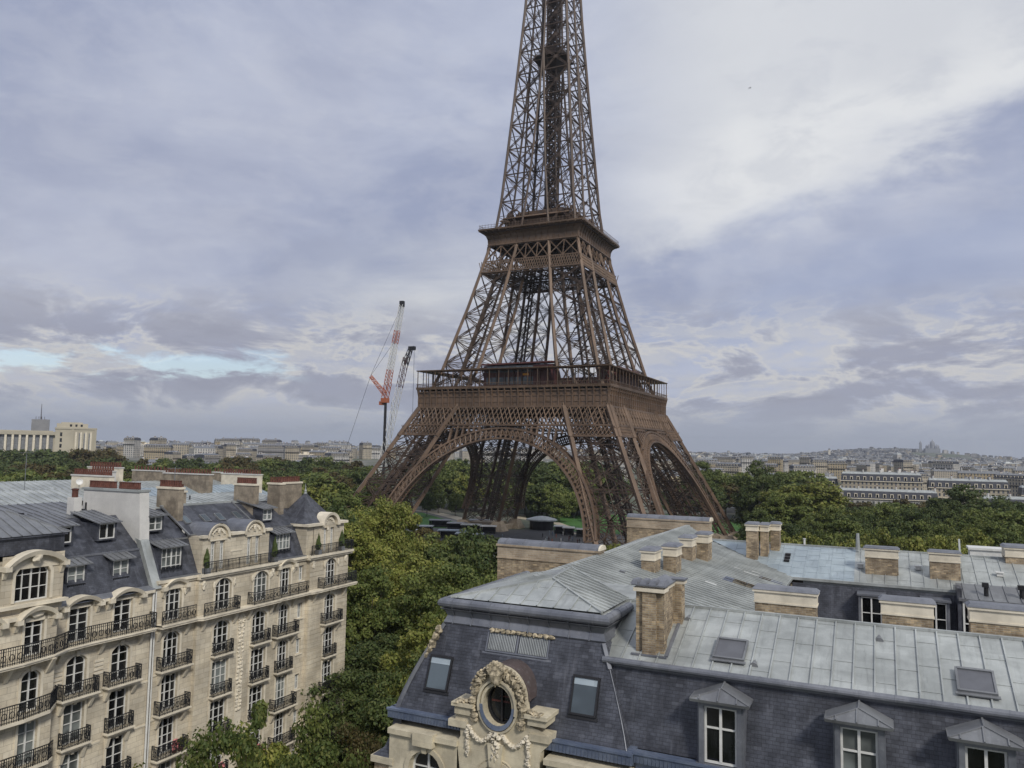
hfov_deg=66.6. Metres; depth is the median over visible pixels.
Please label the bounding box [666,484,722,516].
tree
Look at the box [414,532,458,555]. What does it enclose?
tree
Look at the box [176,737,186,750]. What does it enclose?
balcony plant
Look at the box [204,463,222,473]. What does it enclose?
tree
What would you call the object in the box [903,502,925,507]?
tree
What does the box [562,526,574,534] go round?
kiosk
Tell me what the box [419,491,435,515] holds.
tree
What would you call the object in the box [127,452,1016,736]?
ground
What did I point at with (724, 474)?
tree
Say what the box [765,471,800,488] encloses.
tree
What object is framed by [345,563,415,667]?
tree
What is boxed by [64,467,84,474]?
tree
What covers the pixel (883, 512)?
tree
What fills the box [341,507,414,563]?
tree
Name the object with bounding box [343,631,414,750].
tree
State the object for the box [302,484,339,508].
tree
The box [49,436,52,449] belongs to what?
tall window
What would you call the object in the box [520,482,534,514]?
tree
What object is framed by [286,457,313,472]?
tree
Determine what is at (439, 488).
tree
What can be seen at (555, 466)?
tree
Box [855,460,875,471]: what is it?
apartment block
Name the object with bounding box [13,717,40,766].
window
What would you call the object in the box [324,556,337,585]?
window
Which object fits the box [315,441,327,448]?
apartment block
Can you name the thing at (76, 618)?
window
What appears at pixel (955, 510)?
tree
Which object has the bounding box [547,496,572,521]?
tree
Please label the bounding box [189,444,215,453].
apartment block
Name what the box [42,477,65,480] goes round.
tree
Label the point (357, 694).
tree
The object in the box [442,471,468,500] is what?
tree
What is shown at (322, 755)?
tree
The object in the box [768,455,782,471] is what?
apartment block
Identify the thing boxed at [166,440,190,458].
apartment block
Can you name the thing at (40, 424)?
hotel tower
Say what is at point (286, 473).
tree
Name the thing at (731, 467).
apartment block
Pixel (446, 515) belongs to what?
path
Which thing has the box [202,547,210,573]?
potted conifer
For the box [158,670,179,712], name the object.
window
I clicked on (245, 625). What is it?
turreted apartment block
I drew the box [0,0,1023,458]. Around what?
sky
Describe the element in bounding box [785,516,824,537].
tree
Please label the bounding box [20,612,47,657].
window
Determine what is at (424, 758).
window
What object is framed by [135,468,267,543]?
building
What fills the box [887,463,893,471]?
apartment block
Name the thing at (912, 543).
tree
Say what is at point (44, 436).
tall window
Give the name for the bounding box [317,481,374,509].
tree
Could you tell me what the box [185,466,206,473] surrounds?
tree
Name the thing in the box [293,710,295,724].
window
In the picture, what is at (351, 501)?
tree
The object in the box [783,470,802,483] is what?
tree
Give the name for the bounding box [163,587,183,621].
window
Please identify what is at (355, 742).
tree
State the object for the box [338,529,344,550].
potted conifer
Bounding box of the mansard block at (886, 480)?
[841,469,922,489]
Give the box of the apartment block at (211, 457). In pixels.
[193,452,220,462]
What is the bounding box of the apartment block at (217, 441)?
[214,438,220,444]
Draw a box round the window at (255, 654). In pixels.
[248,644,266,682]
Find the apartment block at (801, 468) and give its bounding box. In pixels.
[789,463,815,475]
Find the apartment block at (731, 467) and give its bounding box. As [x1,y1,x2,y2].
[716,461,741,475]
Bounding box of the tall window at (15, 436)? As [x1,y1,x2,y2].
[14,435,18,450]
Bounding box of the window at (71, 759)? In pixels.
[57,748,83,767]
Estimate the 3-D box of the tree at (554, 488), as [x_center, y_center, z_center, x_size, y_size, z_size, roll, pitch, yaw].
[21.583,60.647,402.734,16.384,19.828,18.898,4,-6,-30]
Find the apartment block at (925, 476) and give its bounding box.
[901,470,928,489]
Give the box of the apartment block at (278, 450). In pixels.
[258,443,285,459]
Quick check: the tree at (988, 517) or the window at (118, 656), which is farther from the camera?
the tree at (988, 517)
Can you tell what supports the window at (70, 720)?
in the bow fronted apartment block at (78, 616)
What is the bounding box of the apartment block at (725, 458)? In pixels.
[712,455,734,462]
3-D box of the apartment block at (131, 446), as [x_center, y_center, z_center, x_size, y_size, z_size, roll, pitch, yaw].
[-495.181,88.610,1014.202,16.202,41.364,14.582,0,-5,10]
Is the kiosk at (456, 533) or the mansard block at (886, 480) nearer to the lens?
the kiosk at (456, 533)
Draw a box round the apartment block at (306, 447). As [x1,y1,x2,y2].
[302,444,318,453]
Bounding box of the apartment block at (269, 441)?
[262,438,281,443]
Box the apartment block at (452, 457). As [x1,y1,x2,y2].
[449,452,454,459]
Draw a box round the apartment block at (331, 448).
[319,445,341,451]
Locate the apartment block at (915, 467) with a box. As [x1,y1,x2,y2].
[912,464,918,471]
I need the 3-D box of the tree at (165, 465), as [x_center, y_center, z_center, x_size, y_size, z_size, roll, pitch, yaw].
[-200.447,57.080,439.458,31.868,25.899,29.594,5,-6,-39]
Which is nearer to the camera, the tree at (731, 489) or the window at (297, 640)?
the window at (297, 640)
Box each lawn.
[400,512,452,527]
[531,514,742,534]
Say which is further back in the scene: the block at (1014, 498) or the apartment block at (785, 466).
the apartment block at (785, 466)
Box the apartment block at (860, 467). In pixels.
[851,463,870,471]
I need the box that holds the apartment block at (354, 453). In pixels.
[351,446,357,458]
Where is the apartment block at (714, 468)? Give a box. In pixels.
[706,467,725,473]
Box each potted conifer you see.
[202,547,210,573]
[271,537,277,561]
[315,534,321,554]
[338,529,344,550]
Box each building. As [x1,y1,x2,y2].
[0,462,124,490]
[0,468,115,518]
[129,466,239,487]
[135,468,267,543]
[370,513,1023,767]
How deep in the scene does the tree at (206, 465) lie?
577.74 m
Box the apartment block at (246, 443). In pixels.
[241,440,259,447]
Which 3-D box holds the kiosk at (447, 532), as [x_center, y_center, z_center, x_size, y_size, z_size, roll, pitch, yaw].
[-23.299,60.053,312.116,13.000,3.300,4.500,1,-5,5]
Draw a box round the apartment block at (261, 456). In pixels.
[256,453,277,461]
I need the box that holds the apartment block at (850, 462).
[846,459,854,465]
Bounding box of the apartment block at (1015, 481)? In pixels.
[993,472,1023,496]
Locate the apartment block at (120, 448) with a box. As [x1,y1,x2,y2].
[117,443,122,455]
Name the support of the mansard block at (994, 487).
on the ground at (529, 512)
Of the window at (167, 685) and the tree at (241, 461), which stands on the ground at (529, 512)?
the tree at (241, 461)
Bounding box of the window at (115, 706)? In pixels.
[105,686,129,731]
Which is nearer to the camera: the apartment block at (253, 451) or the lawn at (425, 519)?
the lawn at (425, 519)
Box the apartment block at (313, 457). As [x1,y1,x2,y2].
[307,455,322,460]
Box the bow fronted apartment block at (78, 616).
[0,480,161,767]
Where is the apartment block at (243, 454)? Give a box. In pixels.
[236,452,250,456]
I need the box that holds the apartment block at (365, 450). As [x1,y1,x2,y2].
[359,442,371,458]
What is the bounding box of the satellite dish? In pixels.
[76,479,82,492]
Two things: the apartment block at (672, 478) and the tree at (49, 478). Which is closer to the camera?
the tree at (49, 478)
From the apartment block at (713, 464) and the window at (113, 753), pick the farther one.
the apartment block at (713, 464)
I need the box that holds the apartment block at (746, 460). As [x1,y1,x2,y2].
[740,454,753,472]
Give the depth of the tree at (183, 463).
557.13 m
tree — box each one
[0,450,30,463]
[0,461,21,470]
[0,464,8,471]
[0,467,39,476]
[0,473,16,481]
[2,462,41,471]
[11,469,44,480]
[13,449,37,458]
[13,476,45,480]
[14,460,34,466]
[17,475,33,480]
[25,459,54,465]
[27,448,66,460]
[27,456,58,462]
[30,464,56,477]
[42,467,78,477]
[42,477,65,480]
[43,472,61,478]
[44,475,71,479]
[49,458,82,468]
[52,472,73,478]
[64,448,97,459]
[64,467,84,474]
[66,458,88,466]
[83,458,101,466]
[84,457,115,466]
[87,451,113,460]
[94,448,128,461]
[119,460,136,468]
[123,463,156,475]
[123,473,131,478]
[131,458,149,465]
[149,463,170,470]
[150,457,173,465]
[158,460,172,467]
[169,458,197,468]
[175,726,221,767]
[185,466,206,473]
[190,457,207,467]
[201,461,222,469]
[201,699,289,767]
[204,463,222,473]
[219,455,259,468]
[230,721,313,767]
[242,466,264,473]
[249,466,274,476]
[257,458,283,475]
[262,475,284,485]
[262,483,267,491]
[266,457,291,467]
[268,696,370,767]
[271,460,303,475]
[275,468,300,476]
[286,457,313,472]
[298,471,323,488]
[301,466,318,473]
[301,666,383,762]
[302,472,344,490]
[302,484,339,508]
[302,486,319,500]
[310,456,335,471]
[311,467,340,476]
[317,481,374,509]
[320,461,341,469]
[321,475,358,488]
[324,494,376,517]
[326,504,394,561]
[328,468,343,473]
[330,721,383,767]
[340,460,363,469]
[341,466,374,477]
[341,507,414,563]
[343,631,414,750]
[344,505,399,640]
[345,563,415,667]
[347,470,381,487]
[348,648,424,759]
[351,495,432,593]
[355,486,380,505]
[364,465,385,478]
[375,609,446,738]
[382,553,458,631]
[382,560,483,657]
[405,482,418,499]
[413,470,433,487]
[413,527,440,551]
[414,476,446,510]
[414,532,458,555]
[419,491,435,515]
[422,547,492,583]
[426,468,458,497]
[433,493,446,511]
[433,570,496,623]
[437,459,469,475]
[439,524,493,567]
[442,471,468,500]
[446,482,472,500]
[446,492,463,515]
[449,458,481,478]
[452,475,485,510]
[458,479,492,510]
[460,536,499,576]
[479,560,496,578]
[483,462,509,481]
[493,482,523,515]
[510,463,549,480]
[511,466,541,480]
[512,468,565,512]
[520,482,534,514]
[525,482,569,515]
[525,485,549,515]
[536,482,571,517]
[539,461,550,466]
[546,462,574,480]
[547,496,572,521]
[549,463,585,477]
[561,466,606,507]
[564,466,620,506]
[567,463,631,498]
[569,495,578,517]
[589,500,602,515]
[605,542,623,550]
[659,491,696,510]
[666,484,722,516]
[676,461,726,516]
[690,486,729,512]
[712,473,729,484]
[718,481,739,514]
[725,472,738,507]
[726,472,753,484]
[730,497,760,525]
[731,459,787,518]
[733,529,745,540]
[737,509,783,538]
[752,490,823,534]
[755,480,854,530]
[759,531,805,543]
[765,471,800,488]
[781,523,816,544]
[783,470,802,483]
[784,512,812,534]
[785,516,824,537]
[786,482,822,494]
[789,471,828,483]
[793,531,822,544]
[804,482,845,504]
[806,505,844,533]
[810,518,872,546]
[811,500,823,514]
[833,538,862,546]
[834,513,872,530]
[842,507,857,514]
[846,526,872,536]
[847,501,873,509]
[847,511,880,528]
[851,501,904,531]
[854,526,903,550]
[859,523,887,540]
[869,513,926,550]
[886,502,917,515]
[891,498,915,506]
[894,508,913,517]
[897,535,929,551]
[899,508,941,530]
[901,519,950,550]
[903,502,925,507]
[914,506,948,526]
[919,542,944,551]
[921,534,970,552]
[925,483,1015,515]
[929,523,958,535]
[930,500,975,528]
[931,527,994,554]
[944,508,984,530]
[945,513,999,546]
[967,521,1015,546]
[972,510,1007,530]
[975,507,1022,525]
[978,511,1023,528]
[989,532,1023,546]
[1002,502,1021,513]
[1005,502,1023,512]
[1012,526,1023,536]
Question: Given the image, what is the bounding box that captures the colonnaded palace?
[0,422,96,454]
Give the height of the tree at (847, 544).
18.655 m
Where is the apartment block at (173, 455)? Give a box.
[164,450,180,460]
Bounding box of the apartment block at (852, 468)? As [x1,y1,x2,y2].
[847,465,855,471]
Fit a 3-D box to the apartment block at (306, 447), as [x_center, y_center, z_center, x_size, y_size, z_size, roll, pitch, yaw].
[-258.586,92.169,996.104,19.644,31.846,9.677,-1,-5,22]
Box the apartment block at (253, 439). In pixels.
[241,437,259,442]
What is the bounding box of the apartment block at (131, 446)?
[123,436,140,457]
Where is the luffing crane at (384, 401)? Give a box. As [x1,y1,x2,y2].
[336,301,404,478]
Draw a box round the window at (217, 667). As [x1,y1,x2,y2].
[209,656,229,695]
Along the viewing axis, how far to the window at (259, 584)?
63.38 m
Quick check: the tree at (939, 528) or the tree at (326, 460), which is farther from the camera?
the tree at (326, 460)
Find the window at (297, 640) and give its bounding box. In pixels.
[296,638,298,652]
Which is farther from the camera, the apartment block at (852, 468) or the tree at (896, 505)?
the apartment block at (852, 468)
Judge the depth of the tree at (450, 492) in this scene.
460.41 m
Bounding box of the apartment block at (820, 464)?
[810,458,827,475]
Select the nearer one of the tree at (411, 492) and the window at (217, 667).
the window at (217, 667)
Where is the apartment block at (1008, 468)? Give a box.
[999,464,1023,472]
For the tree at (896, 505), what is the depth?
328.86 m
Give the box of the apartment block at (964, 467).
[960,465,984,469]
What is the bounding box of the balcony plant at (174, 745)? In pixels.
[171,738,179,752]
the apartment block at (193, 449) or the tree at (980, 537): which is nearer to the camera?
the tree at (980, 537)
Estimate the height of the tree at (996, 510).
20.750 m
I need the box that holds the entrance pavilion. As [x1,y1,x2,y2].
[526,516,557,529]
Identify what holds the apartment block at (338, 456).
on the ground at (529, 512)
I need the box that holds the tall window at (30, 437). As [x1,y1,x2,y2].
[28,435,32,451]
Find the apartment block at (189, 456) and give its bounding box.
[182,453,194,459]
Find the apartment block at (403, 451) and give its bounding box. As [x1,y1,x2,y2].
[398,448,411,458]
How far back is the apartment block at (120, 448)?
1149.58 m
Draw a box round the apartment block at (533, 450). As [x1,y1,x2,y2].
[519,446,542,461]
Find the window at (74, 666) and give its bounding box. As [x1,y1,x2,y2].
[62,650,89,696]
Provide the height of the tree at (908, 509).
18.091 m
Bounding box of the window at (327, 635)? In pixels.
[321,625,334,656]
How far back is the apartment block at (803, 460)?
1086.52 m
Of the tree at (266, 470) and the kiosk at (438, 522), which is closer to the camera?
the kiosk at (438, 522)
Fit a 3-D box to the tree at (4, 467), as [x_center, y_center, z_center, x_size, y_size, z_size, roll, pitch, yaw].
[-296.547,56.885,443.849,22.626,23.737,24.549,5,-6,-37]
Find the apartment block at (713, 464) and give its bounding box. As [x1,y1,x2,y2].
[706,461,717,467]
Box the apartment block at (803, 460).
[799,455,813,464]
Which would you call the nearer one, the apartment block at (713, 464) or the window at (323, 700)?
the window at (323, 700)
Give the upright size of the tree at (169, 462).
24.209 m
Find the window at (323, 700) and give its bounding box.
[319,694,332,720]
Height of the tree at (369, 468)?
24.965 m
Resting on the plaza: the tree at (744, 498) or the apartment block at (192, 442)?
the tree at (744, 498)
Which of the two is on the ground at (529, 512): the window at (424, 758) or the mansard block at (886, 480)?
the mansard block at (886, 480)
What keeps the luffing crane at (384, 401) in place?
on the lawn at (425, 519)
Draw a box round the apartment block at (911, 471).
[878,468,921,475]
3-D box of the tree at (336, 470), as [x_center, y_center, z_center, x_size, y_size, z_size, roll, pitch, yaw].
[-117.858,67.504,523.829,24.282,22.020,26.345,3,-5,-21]
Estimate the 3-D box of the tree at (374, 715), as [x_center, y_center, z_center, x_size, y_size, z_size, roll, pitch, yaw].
[-7.858,30.301,57.548,9.787,20.717,9.031,0,-5,11]
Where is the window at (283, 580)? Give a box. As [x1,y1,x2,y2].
[278,567,291,593]
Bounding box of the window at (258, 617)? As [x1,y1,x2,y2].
[250,607,268,643]
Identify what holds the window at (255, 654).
in the turreted apartment block at (245, 625)
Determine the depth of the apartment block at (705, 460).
972.60 m
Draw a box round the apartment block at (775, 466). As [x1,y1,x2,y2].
[764,463,777,472]
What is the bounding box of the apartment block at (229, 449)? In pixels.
[223,442,235,458]
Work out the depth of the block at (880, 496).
497.49 m
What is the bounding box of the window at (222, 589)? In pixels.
[213,576,233,610]
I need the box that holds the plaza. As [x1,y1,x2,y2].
[389,528,624,557]
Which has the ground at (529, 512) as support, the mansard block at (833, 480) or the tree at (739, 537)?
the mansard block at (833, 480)
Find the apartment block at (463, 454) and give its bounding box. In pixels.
[459,448,471,460]
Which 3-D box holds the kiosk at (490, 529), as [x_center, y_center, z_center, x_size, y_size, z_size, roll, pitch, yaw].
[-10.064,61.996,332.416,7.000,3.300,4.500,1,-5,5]
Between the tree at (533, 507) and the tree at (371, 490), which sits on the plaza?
the tree at (371, 490)
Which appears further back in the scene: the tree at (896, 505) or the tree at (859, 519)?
the tree at (896, 505)
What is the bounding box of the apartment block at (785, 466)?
[783,459,788,472]
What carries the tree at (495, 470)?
on the ground at (529, 512)
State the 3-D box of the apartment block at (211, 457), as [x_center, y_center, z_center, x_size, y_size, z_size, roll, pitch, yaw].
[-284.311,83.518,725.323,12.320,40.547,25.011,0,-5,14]
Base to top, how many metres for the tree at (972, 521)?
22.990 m
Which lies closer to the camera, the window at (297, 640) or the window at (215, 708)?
the window at (215, 708)
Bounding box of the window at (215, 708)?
[207,696,228,730]
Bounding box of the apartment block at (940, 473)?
[930,467,956,477]
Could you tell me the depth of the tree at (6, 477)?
252.36 m
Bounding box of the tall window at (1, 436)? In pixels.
[0,435,3,449]
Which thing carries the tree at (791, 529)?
on the plaza
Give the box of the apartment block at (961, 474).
[957,467,999,478]
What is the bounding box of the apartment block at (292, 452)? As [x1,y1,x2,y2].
[275,443,300,460]
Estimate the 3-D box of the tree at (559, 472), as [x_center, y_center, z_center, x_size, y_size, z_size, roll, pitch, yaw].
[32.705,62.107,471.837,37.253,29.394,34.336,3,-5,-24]
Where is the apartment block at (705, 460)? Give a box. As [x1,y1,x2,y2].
[696,457,718,467]
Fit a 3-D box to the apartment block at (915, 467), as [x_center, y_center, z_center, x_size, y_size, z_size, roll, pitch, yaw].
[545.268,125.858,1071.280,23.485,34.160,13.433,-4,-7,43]
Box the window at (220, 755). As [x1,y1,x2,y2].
[207,740,225,767]
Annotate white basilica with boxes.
[919,440,940,452]
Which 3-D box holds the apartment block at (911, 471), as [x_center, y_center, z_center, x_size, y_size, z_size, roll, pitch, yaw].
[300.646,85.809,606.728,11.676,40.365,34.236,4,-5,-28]
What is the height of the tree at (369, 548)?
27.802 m
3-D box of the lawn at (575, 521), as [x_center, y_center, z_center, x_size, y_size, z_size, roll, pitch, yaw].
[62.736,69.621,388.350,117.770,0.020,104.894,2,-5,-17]
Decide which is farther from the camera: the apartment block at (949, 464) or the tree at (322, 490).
the apartment block at (949, 464)
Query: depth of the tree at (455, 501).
414.94 m
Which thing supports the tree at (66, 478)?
on the lawn
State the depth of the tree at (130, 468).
417.05 m
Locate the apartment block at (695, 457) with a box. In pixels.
[680,452,700,462]
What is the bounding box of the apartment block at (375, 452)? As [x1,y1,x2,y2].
[371,447,379,458]
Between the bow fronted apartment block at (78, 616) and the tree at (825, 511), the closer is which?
the bow fronted apartment block at (78, 616)
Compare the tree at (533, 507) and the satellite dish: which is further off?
the tree at (533, 507)
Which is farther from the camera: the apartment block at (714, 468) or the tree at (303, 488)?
the apartment block at (714, 468)
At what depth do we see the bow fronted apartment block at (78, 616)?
49.61 m
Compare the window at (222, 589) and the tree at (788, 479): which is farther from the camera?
the tree at (788, 479)
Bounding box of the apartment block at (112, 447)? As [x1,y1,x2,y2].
[106,445,115,450]
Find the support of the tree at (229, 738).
on the ground at (529, 512)
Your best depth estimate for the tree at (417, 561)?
96.98 m
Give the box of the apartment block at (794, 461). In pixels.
[784,458,798,466]
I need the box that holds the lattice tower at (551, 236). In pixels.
[347,0,738,545]
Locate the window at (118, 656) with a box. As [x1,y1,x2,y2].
[108,640,132,682]
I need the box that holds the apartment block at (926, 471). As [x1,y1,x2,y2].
[918,469,930,478]
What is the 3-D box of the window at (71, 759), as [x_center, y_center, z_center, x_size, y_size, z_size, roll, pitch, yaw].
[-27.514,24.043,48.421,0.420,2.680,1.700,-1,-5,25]
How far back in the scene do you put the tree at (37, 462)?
517.70 m
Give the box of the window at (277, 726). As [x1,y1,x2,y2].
[272,711,286,741]
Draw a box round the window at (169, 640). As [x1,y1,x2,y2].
[160,627,181,666]
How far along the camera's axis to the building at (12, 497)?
64.65 m
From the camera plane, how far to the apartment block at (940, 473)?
840.30 m
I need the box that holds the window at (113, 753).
[103,732,126,767]
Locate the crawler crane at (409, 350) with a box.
[378,346,415,475]
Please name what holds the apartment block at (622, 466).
on the ground at (529, 512)
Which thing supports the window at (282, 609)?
in the turreted apartment block at (245, 625)
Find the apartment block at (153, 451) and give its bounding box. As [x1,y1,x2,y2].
[143,443,172,458]
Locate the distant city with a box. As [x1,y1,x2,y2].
[98,440,1023,471]
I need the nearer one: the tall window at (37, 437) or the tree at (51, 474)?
the tree at (51, 474)
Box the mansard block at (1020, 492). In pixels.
[1017,485,1023,496]
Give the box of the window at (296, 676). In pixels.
[294,674,297,688]
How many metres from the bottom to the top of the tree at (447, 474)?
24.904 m
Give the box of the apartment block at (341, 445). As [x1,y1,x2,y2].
[325,441,350,448]
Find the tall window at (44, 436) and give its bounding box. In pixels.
[42,435,46,450]
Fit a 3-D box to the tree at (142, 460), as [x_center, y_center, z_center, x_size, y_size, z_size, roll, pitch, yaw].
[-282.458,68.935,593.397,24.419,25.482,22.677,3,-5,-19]
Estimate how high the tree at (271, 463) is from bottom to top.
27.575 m
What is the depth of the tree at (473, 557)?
119.05 m
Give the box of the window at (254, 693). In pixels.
[246,682,265,721]
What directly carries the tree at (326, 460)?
on the ground at (529, 512)
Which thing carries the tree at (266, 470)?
on the ground at (529, 512)
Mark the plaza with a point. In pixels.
(528, 534)
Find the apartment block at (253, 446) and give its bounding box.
[243,444,257,453]
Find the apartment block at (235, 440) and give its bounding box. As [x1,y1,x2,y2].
[220,437,241,452]
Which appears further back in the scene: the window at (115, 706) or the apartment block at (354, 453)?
the apartment block at (354, 453)
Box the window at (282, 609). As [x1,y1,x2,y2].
[276,600,290,634]
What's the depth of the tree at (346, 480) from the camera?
354.03 m
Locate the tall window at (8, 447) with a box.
[6,435,10,450]
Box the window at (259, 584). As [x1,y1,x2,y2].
[252,569,269,601]
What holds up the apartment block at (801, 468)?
on the ground at (529, 512)
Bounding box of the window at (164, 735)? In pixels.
[155,714,177,756]
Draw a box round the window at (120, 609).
[111,593,135,633]
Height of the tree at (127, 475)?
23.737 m
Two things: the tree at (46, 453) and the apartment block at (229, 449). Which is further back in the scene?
the apartment block at (229, 449)
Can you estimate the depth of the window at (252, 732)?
62.82 m
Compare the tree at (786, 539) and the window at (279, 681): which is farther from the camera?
the tree at (786, 539)
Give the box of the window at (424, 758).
[404,747,444,767]
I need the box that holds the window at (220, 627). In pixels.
[211,616,231,654]
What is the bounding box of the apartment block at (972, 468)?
[968,465,987,470]
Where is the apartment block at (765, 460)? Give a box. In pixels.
[754,457,767,468]
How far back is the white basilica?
4032.47 m
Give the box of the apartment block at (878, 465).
[874,462,882,471]
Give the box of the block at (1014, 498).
[983,493,1023,503]
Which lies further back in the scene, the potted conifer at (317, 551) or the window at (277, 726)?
the potted conifer at (317, 551)
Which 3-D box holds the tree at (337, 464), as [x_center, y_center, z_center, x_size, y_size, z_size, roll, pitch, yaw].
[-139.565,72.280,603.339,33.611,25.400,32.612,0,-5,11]
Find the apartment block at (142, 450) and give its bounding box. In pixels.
[140,443,148,455]
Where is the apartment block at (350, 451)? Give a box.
[339,448,352,463]
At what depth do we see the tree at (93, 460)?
527.27 m
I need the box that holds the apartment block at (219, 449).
[203,444,222,459]
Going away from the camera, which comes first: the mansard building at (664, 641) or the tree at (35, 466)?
the mansard building at (664, 641)
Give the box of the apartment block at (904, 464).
[893,458,912,471]
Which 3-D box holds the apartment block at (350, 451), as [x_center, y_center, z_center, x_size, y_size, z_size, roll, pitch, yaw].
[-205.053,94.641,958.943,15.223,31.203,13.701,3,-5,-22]
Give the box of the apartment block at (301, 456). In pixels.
[298,452,313,459]
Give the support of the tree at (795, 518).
on the plaza
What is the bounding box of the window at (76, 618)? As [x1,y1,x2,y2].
[66,601,92,642]
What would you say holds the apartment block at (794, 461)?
on the ground at (529, 512)
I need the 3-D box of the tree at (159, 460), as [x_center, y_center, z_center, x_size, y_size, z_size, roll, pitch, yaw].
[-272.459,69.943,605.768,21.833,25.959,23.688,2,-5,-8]
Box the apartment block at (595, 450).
[584,449,600,462]
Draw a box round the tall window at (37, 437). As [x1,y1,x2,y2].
[35,435,39,450]
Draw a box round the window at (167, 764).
[158,758,175,767]
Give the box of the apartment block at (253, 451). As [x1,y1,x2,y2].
[237,447,256,460]
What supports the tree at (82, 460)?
on the ground at (529, 512)
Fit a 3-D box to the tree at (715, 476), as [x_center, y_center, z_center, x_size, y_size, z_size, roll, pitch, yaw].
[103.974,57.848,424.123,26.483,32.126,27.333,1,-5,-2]
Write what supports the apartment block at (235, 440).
on the ground at (529, 512)
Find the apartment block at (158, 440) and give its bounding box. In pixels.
[149,436,167,443]
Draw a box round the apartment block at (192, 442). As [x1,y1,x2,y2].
[186,441,206,444]
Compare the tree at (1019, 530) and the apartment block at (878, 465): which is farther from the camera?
the apartment block at (878, 465)
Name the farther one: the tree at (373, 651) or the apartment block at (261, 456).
the apartment block at (261, 456)
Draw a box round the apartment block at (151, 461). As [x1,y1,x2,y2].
[142,456,157,462]
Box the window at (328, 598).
[323,590,336,621]
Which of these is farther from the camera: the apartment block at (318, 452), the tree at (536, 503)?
the apartment block at (318, 452)
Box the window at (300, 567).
[299,566,301,579]
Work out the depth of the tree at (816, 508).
276.70 m
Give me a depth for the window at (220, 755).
59.09 m
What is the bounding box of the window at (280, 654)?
[275,638,289,671]
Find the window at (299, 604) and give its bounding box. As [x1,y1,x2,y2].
[297,603,300,617]
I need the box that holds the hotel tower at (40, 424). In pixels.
[31,406,49,430]
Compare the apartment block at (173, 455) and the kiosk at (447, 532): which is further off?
the apartment block at (173, 455)
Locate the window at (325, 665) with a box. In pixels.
[320,657,333,686]
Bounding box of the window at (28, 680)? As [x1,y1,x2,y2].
[17,665,43,712]
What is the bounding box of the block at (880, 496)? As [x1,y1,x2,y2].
[840,484,937,505]
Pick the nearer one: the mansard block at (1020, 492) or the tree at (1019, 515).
the tree at (1019, 515)
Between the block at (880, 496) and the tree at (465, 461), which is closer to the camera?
the block at (880, 496)
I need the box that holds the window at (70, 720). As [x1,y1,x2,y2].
[59,699,86,747]
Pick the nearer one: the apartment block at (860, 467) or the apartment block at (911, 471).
the apartment block at (911, 471)
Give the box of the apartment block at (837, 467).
[827,459,846,481]
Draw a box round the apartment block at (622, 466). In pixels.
[609,457,631,478]
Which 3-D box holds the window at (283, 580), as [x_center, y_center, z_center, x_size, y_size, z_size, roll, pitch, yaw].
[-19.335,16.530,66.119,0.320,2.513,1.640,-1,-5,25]
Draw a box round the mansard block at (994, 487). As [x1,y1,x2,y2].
[927,475,1009,502]
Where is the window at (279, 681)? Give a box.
[273,673,287,708]
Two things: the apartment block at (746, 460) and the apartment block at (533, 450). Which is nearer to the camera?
the apartment block at (746, 460)
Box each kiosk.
[416,525,433,529]
[428,519,450,526]
[437,529,466,537]
[446,522,467,528]
[455,532,483,539]
[460,523,481,531]
[480,525,496,533]
[553,525,564,533]
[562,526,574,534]
[575,528,582,536]
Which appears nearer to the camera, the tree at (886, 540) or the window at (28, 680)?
the window at (28, 680)
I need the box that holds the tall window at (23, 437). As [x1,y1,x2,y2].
[21,435,25,448]
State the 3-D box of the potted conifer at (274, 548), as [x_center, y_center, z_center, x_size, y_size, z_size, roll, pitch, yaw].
[-19.643,13.618,64.530,0.486,2.196,0.599,-1,-5,25]
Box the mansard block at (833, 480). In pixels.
[810,473,837,486]
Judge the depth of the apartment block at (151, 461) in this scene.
709.70 m
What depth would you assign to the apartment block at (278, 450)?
914.17 m
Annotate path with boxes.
[416,510,461,519]
[517,514,575,533]
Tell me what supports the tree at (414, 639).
on the ground at (529, 512)
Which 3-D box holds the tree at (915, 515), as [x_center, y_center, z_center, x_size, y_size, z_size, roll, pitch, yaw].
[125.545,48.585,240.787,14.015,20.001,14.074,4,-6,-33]
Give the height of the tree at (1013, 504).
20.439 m
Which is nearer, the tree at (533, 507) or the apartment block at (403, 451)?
the tree at (533, 507)
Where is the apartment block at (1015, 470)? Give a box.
[1012,467,1023,473]
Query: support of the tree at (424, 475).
on the ground at (529, 512)
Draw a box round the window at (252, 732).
[246,726,263,747]
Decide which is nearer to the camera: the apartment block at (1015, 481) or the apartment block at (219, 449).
the apartment block at (1015, 481)
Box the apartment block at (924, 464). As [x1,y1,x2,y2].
[914,460,927,466]
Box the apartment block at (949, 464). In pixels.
[931,459,958,469]
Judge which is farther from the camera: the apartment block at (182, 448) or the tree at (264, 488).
the apartment block at (182, 448)
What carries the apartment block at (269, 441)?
on the ground at (529, 512)
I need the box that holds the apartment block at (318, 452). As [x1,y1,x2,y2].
[309,448,327,457]
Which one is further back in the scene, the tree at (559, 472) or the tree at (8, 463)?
the tree at (8, 463)
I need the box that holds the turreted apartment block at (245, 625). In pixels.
[82,476,357,767]
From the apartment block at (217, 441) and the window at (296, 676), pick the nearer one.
the window at (296, 676)
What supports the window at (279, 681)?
in the turreted apartment block at (245, 625)
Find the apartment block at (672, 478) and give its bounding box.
[658,472,680,490]
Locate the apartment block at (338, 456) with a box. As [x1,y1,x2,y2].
[324,451,349,462]
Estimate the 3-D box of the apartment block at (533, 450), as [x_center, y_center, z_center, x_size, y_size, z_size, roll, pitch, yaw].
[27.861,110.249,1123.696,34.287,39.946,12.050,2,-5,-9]
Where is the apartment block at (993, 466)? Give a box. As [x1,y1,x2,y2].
[988,464,999,467]
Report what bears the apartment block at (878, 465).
on the ground at (529, 512)

